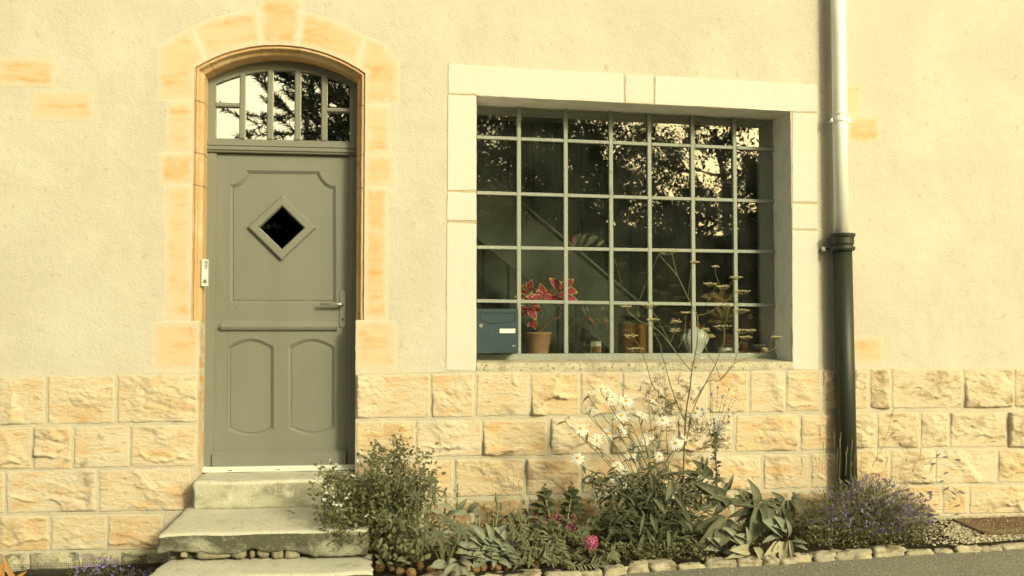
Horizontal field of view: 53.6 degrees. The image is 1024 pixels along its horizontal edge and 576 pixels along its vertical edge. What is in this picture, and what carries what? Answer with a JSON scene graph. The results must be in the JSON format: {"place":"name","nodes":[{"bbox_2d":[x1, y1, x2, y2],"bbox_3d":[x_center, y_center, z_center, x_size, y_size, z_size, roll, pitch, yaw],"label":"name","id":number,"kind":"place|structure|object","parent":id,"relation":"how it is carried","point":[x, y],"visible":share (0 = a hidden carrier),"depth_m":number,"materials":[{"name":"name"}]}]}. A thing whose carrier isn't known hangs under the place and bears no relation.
{"place":"outdoors","nodes":[
{"label":"outdoors","id":0,"kind":"place"},
{"bbox_2d":[4,563,164,575],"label":"soil strip","id":1,"kind":"object","parent":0,"point":[154,566],"depth_m":6.20,"materials":[{"name":"brown soil"}]},
{"bbox_2d":[0,555,26,575],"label":"orange leaved plant","id":2,"kind":"object","parent":1,"relation":"on","point":[8,570],"visible":1,"depth_m":5.95,"materials":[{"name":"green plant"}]},
{"bbox_2d":[12,560,145,574],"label":"plants","id":3,"kind":"object","parent":1,"relation":"on","point":[70,565],"visible":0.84,"depth_m":6.17,"materials":[{"name":"green plant"}]},
{"bbox_2d":[66,553,154,575],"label":"lobelia","id":4,"kind":"object","parent":1,"relation":"on","point":[113,570],"visible":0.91,"depth_m":6.02,"materials":[{"name":"purple plant"}]},
{"bbox_2d":[367,520,1023,575],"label":"garden bed","id":5,"kind":"object","parent":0,"point":[427,563],"visible":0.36,"depth_m":6.29,"materials":[{"name":"soil"}]},
{"bbox_2d":[307,419,445,566],"bbox_3d":[-0.802,1.222,6.039,0.833,0.884,0.929,0,-2,-7],"label":"salvia bush","id":6,"kind":"object","parent":5,"relation":"on","point":[389,540],"visible":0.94,"depth_m":5.88,"materials":[{"name":"green plant"}]},
{"bbox_2d":[375,562,384,571],"bbox_3d":[-0.777,1.641,5.954,0.062,0.062,0.055,1,-19,-21],"label":"pine cone","id":7,"kind":"object","parent":5,"relation":"on","point":[379,567],"visible":0.92,"depth_m":5.94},
{"bbox_2d":[387,565,394,572],"bbox_3d":[-0.703,1.640,5.909,0.051,0.045,0.051,-28,-1,-4],"label":"pine cone","id":8,"kind":"object","parent":5,"relation":"on","point":[391,568],"visible":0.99,"depth_m":5.90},
{"bbox_2d":[396,567,404,575],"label":"pine cone","id":9,"kind":"object","parent":5,"relation":"on","point":[400,571],"visible":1,"depth_m":5.83,"materials":[{"name":"brown plant"}]},
{"bbox_2d":[406,568,415,575],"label":"pine cone","id":10,"kind":"object","parent":5,"relation":"on","point":[410,571],"visible":1,"depth_m":5.78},
{"bbox_2d":[388,468,444,562],"bbox_3d":[-0.569,1.361,6.004,0.368,0.596,0.166,0,-2,-7],"label":"lupin","id":11,"kind":"object","parent":5,"relation":"in","point":[415,495],"visible":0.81,"depth_m":6.02,"materials":[{"name":"green plant"}]},
{"bbox_2d":[415,561,423,569],"bbox_3d":[-0.544,1.635,5.974,0.063,0.056,0.063,2,-26,-41],"label":"pine cone","id":12,"kind":"object","parent":5,"relation":"on","point":[419,564],"visible":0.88,"depth_m":5.96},
{"bbox_2d":[427,565,434,572],"bbox_3d":[-0.469,1.635,5.880,0.052,0.052,0.046,1,-1,-22],"label":"pine cone","id":13,"kind":"object","parent":5,"relation":"on","point":[429,569],"visible":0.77,"depth_m":5.87,"materials":[{"name":"brown plant"}]},
{"bbox_2d":[414,512,474,571],"bbox_3d":[-0.399,1.476,5.846,0.372,0.347,0.204,0,-2,-7],"label":"lupin","id":14,"kind":"object","parent":5,"relation":"on","point":[438,535],"visible":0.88,"depth_m":5.84,"materials":[{"name":"green plant"}]},
{"bbox_2d":[431,556,472,575],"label":"lambs ear","id":15,"kind":"object","parent":5,"relation":"in","point":[441,564],"visible":1,"depth_m":5.70},
{"bbox_2d":[471,567,479,571],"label":"pine cone","id":16,"kind":"object","parent":5,"relation":"on","point":[475,569],"visible":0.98,"depth_m":5.86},
{"bbox_2d":[480,563,487,570],"bbox_3d":[-0.169,1.625,5.900,0.062,0.055,0.062,0,-31,7],"label":"pine cone","id":17,"kind":"object","parent":5,"relation":"on","point":[483,567],"visible":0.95,"depth_m":5.88,"materials":[{"name":"brown plant"}]},
{"bbox_2d":[456,493,523,567],"bbox_3d":[-0.124,1.412,5.911,0.411,0.426,0.135,0,-2,-7],"label":"lambs ear","id":18,"kind":"object","parent":5,"relation":"on","point":[482,546],"visible":1,"depth_m":5.88},
{"bbox_2d":[488,561,497,570],"bbox_3d":[-0.109,1.623,5.903,0.059,0.066,0.066,-20,-7,13],"label":"pine cone","id":19,"kind":"object","parent":5,"relation":"on","point":[490,566],"visible":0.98,"depth_m":5.89,"materials":[{"name":"brown plant"}]},
{"bbox_2d":[493,563,501,570],"bbox_3d":[-0.082,1.626,5.892,0.047,0.053,0.053,42,-20,-21],"label":"pine cone","id":20,"kind":"object","parent":5,"relation":"on","point":[498,566],"visible":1,"depth_m":5.88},
{"bbox_2d":[486,466,532,553],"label":"seed stems","id":21,"kind":"object","parent":5,"relation":"on","point":[512,500],"visible":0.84,"depth_m":6.34,"materials":[{"name":"plant"}]},
{"bbox_2d":[531,559,540,568],"bbox_3d":[0.136,1.618,5.927,0.065,0.058,0.065,0,-29,9],"label":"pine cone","id":22,"kind":"object","parent":5,"relation":"on","point":[536,564],"visible":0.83,"depth_m":5.91,"materials":[{"name":"brown plant"}]},
{"bbox_2d":[504,504,620,570],"bbox_3d":[0.300,1.452,5.892,0.687,0.389,0.183,0,-2,-7],"label":"trailing plant","id":23,"kind":"object","parent":5,"relation":"on","point":[613,554],"visible":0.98,"depth_m":5.87,"materials":[{"name":"green plant"}]},
{"bbox_2d":[525,481,601,565],"bbox_3d":[0.301,1.421,6.061,0.512,0.472,0.538,0,-2,-7],"label":"pink flowering plant","id":24,"kind":"object","parent":5,"relation":"on","point":[571,506],"visible":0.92,"depth_m":6.18,"materials":[{"name":"green plant"}]},
{"bbox_2d":[557,385,725,559],"bbox_3d":[0.809,1.143,6.247,1.097,1.095,0.502,0,-2,-7],"label":"daisy plant","id":25,"kind":"object","parent":5,"relation":"on","point":[640,507],"visible":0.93,"depth_m":6.17,"materials":[{"name":"green plant"}]},
{"bbox_2d":[618,249,781,534],"bbox_3d":[1.219,0.694,6.542,1.062,1.897,0.232,0,-2,-7],"label":"fennel","id":26,"kind":"object","parent":5,"relation":"on","point":[701,430],"visible":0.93,"depth_m":6.53,"materials":[{"name":"green plant"}]},
{"bbox_2d":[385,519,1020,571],"bbox_3d":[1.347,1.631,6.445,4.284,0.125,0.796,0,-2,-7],"label":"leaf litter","id":27,"kind":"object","parent":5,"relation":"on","point":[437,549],"visible":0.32,"depth_m":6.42,"materials":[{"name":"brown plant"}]},
{"bbox_2d":[679,460,739,556],"bbox_3d":[1.211,1.356,6.188,0.409,0.597,0.149,0,-2,-1],"label":"leaved plant","id":28,"kind":"object","parent":5,"relation":"on","point":[715,524],"visible":0.94,"depth_m":6.19,"materials":[{"name":"green plant"}]},
{"bbox_2d":[696,386,735,513],"bbox_3d":[1.307,1.129,6.458,0.293,1.010,0.119,0,-2,-7],"label":"sea holly","id":29,"kind":"object","parent":5,"relation":"on","point":[715,434],"visible":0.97,"depth_m":6.46,"materials":[{"name":"green plant"}]},
{"bbox_2d":[728,479,775,543],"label":"leaved plant","id":30,"kind":"object","parent":5,"relation":"on","point":[753,513],"visible":0.84,"depth_m":6.28,"materials":[{"name":"green plant"}]},
{"bbox_2d":[704,516,807,563],"bbox_3d":[1.483,1.541,6.119,0.656,0.306,0.162,0,-2,-7],"label":"lambs ear","id":31,"kind":"object","parent":5,"relation":"on","point":[777,525],"visible":0.99,"depth_m":6.14},
{"bbox_2d":[757,492,807,531],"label":"leaved plant","id":32,"kind":"object","parent":5,"relation":"on","point":[786,508],"visible":0.83,"depth_m":6.42,"materials":[{"name":"green plant"}]},
{"bbox_2d":[797,410,963,542],"bbox_3d":[2.401,1.256,6.577,1.315,0.904,0.698,0,-2,-7],"label":"lavender","id":33,"kind":"object","parent":5,"relation":"on","point":[861,516],"visible":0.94,"depth_m":6.45,"materials":[{"name":"purple plant"}]},
{"bbox_2d":[946,522,1022,543],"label":"gravel patch","id":34,"kind":"object","parent":5,"relation":"on","point":[992,539],"visible":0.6,"depth_m":6.49,"materials":[{"name":"grey gravel"}]},
{"bbox_2d":[952,516,1023,534],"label":"rusty plate","id":35,"kind":"object","parent":34,"relation":"on","point":[981,528],"visible":1,"depth_m":6.80,"materials":[{"name":"brown metal"}]},
{"bbox_2d":[955,517,1023,531],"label":"grit","id":36,"kind":"object","parent":35,"relation":"on","point":[994,524],"visible":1,"depth_m":6.76,"materials":[{"name":"gravel"}]},
{"bbox_2d":[715,180,745,237],"bbox_3d":[1.735,-0.627,8.013,0.307,0.476,0.067,1,-3,-28],"label":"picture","id":37,"kind":"object","parent":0,"point":[723,215],"visible":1,"depth_m":7.96,"materials":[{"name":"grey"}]},
{"bbox_2d":[603,548,1023,575],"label":"street","id":38,"kind":"structure","parent":0,"point":[1005,564],"depth_m":5.91,"materials":[{"name":"grey asphalt"}]},
{"bbox_2d":[149,470,373,575],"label":"front steps","id":39,"kind":"structure","parent":38,"relation":"on","point":[236,524],"depth_m":5.77,"materials":[{"name":"concrete"}]},
{"bbox_2d":[421,541,1023,575],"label":"stone edging","id":40,"kind":"object","parent":38,"relation":"on","point":[654,565],"visible":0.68,"depth_m":6.04,"materials":[{"name":"stone"}]},
{"bbox_2d":[625,549,1022,575],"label":"loose grit","id":41,"kind":"object","parent":38,"relation":"on","point":[837,564],"visible":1,"depth_m":5.99,"materials":[{"name":"grey gravel"}]},
{"bbox_2d":[912,515,1023,545],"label":"gravel","id":42,"kind":"structure","parent":0,"point":[956,525],"depth_m":6.52,"materials":[{"name":"beige gravel"}]},
{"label":"ground","id":43,"kind":"structure","parent":0,"visible":0},
{"bbox_2d":[0,0,1023,571],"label":"house","id":44,"kind":"structure","parent":43,"relation":"on","point":[152,152],"depth_m":6.78,"materials":[{"name":"paint"}]},
{"bbox_2d":[200,259,208,286],"bbox_3d":[-1.991,-0.097,6.560,0.052,0.176,0.050,0,-2,-7],"label":"intercom","id":45,"kind":"object","parent":44,"relation":"attached to","point":[204,272],"visible":1,"depth_m":6.54,"materials":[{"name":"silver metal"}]},
{"bbox_2d":[212,154,348,466],"bbox_3d":[-1.537,0.145,6.770,0.878,2.081,0.118,0,-2,-7],"label":"door","id":46,"kind":"structure","parent":44,"relation":"in","point":[281,370],"depth_m":6.78,"materials":[{"name":"grey paint"}]},
{"bbox_2d":[477,309,517,352],"bbox_3d":[-0.114,0.293,6.930,0.301,0.299,0.137,0,-2,-7],"label":"mailbox","id":47,"kind":"object","parent":44,"relation":"attached to","point":[497,330],"visible":0.97,"depth_m":6.87,"materials":[{"name":"blue metal"}]},
{"bbox_2d":[477,107,769,130],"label":"interior lintel","id":48,"kind":"structure","parent":44,"relation":"attached to","point":[506,114],"depth_m":7.35,"materials":[{"name":"grey paint"}]},
{"bbox_2d":[477,107,776,359],"bbox_3d":[0.819,-0.392,7.180,2.249,1.860,0.060,0,-2,-7],"label":"window","id":49,"kind":"structure","parent":44,"relation":"in","point":[565,355],"depth_m":7.16,"materials":[{"name":"grey paint"}]},
{"bbox_2d":[756,125,770,350],"bbox_3d":[2.168,-0.034,7.535,0.600,3.046,0.280,0,-2,-7],"label":"interior window reveal","id":50,"kind":"object","parent":44,"relation":"attached to","point":[763,223],"visible":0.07,"depth_m":7.53,"materials":[{"name":"paint"}]},
{"bbox_2d":[820,0,857,525],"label":"drainpipe","id":51,"kind":"object","parent":44,"relation":"attached to","point":[842,248],"visible":0.98,"depth_m":6.94,"materials":[{"name":"metal"}]},
{"bbox_2d":[447,507,926,559],"bbox_3d":[1.130,1.590,6.385,3.077,0.429,0.809,0,-2,-7],"label":"ground cover","id":52,"kind":"object","parent":43,"relation":"on","point":[651,554],"visible":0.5,"depth_m":6.27,"materials":[{"name":"green plant"}]},
{"bbox_2d":[421,484,482,518],"bbox_3d":[-0.375,1.325,6.253,0.381,0.237,0.117,0,-2,-7],"label":"lambs ear","id":53,"kind":"object","parent":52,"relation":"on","point":[458,510],"visible":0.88,"depth_m":6.24},
{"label":"interior floor","id":54,"kind":"structure","parent":43,"relation":"on","visible":0},
{"bbox_2d":[477,164,686,352],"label":"staircase","id":55,"kind":"structure","parent":54,"relation":"on","point":[496,220],"depth_m":8.12,"materials":[{"name":"grey paint"}]},
{"bbox_2d":[477,120,758,353],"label":"wall","id":56,"kind":"structure","parent":54,"relation":"on","point":[541,167],"depth_m":9.05,"materials":[{"name":"grey paint"}]},
{"bbox_2d":[657,265,681,342],"bbox_3d":[1.356,0.832,8.664,0.196,2.050,0.080,0,-2,-7],"label":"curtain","id":57,"kind":"object","parent":54,"relation":"on","point":[669,287],"visible":0.36,"depth_m":8.66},
{"bbox_2d":[695,230,704,352],"bbox_3d":[1.611,0.682,8.674,0.056,2.350,0.100,0,-2,-7],"label":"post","id":58,"kind":"object","parent":54,"relation":"on","point":[699,257],"visible":0.32,"depth_m":8.66,"materials":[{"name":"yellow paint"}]},
{"bbox_3d":[0.488,0.511,7.323,2.800,0.060,0.377,0,-2,-7],"label":"interior window board","id":59,"kind":"structure","parent":0,"visible":0},
{"bbox_2d":[514,278,577,353],"bbox_3d":[0.244,0.203,7.221,0.456,0.544,0.197,0,-2,-7],"label":"potted coleus","id":60,"kind":"object","parent":59,"relation":"on","point":[538,342],"visible":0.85,"depth_m":7.17,"materials":[{"name":"plant"}]},
{"bbox_2d":[581,343,590,352],"bbox_3d":[0.530,0.433,7.238,0.065,0.089,0.058,0,-2,-7],"label":"glass jar","id":61,"kind":"object","parent":59,"relation":"on","point":[585,345],"visible":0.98,"depth_m":7.24,"materials":[{"name":"clear glass"}]},
{"bbox_2d":[569,233,614,352],"bbox_3d":[0.578,0.042,7.464,0.347,0.888,0.126,0,-2,-7],"label":"potted begonia","id":62,"kind":"object","parent":59,"relation":"on","point":[575,347],"visible":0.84,"depth_m":7.43,"materials":[{"name":"green plant"}]},
{"bbox_2d":[591,341,600,352],"bbox_3d":[0.602,0.424,7.276,0.078,0.080,0.016,0,-2,-7],"label":"picture card","id":63,"kind":"object","parent":59,"relation":"on","point":[595,346],"visible":1,"depth_m":7.27,"materials":[{"name":"white"}]},
{"bbox_2d":[613,253,658,352],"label":"potted plant","id":64,"kind":"object","parent":59,"relation":"on","point":[625,342],"visible":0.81,"depth_m":7.29,"materials":[{"name":"brown ceramic"}]},
{"bbox_2d":[680,320,708,352],"bbox_3d":[1.331,0.358,7.388,0.207,0.251,0.158,0,-2,-7],"label":"vase","id":65,"kind":"object","parent":59,"relation":"on","point":[686,341],"visible":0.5,"depth_m":7.34,"materials":[{"name":"white ceramic"}]},
{"bbox_2d":[738,307,757,342],"bbox_3d":[1.757,0.278,7.595,0.160,0.274,0.092,0,-2,-7],"label":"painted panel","id":66,"kind":"object","parent":59,"relation":"on","point":[747,320],"visible":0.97,"depth_m":7.59,"materials":[{"name":"brown wood"}]},
{"bbox_2d":[727,349,770,352],"bbox_3d":[1.735,0.467,7.447,0.336,0.035,0.180,0,-2,-7],"label":"wooden board","id":67,"kind":"object","parent":59,"relation":"on","point":[750,350],"visible":0.57,"depth_m":7.37,"materials":[{"name":"brown wood"}]},
{"bbox_2d":[701,287,732,352],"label":"potted plant","id":68,"kind":"object","parent":67,"relation":"on","point":[718,313],"visible":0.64,"depth_m":7.44,"materials":[{"name":"green plant"}]},
{"bbox_2d":[740,342,748,348],"bbox_3d":[1.714,0.422,7.477,0.060,0.055,0.060,0,-2,-7],"label":"terracotta pot","id":69,"kind":"object","parent":67,"relation":"on","point":[743,345],"visible":0.84,"depth_m":7.45,"materials":[{"name":"orange ceramic"}]},
{"bbox_2d":[752,344,765,348],"bbox_3d":[1.811,0.430,7.429,0.102,0.036,0.102,0,-2,-7],"label":"white dish","id":70,"kind":"object","parent":67,"relation":"on","point":[758,346],"visible":0.98,"depth_m":7.39,"materials":[{"name":"white ceramic"}]}
]}

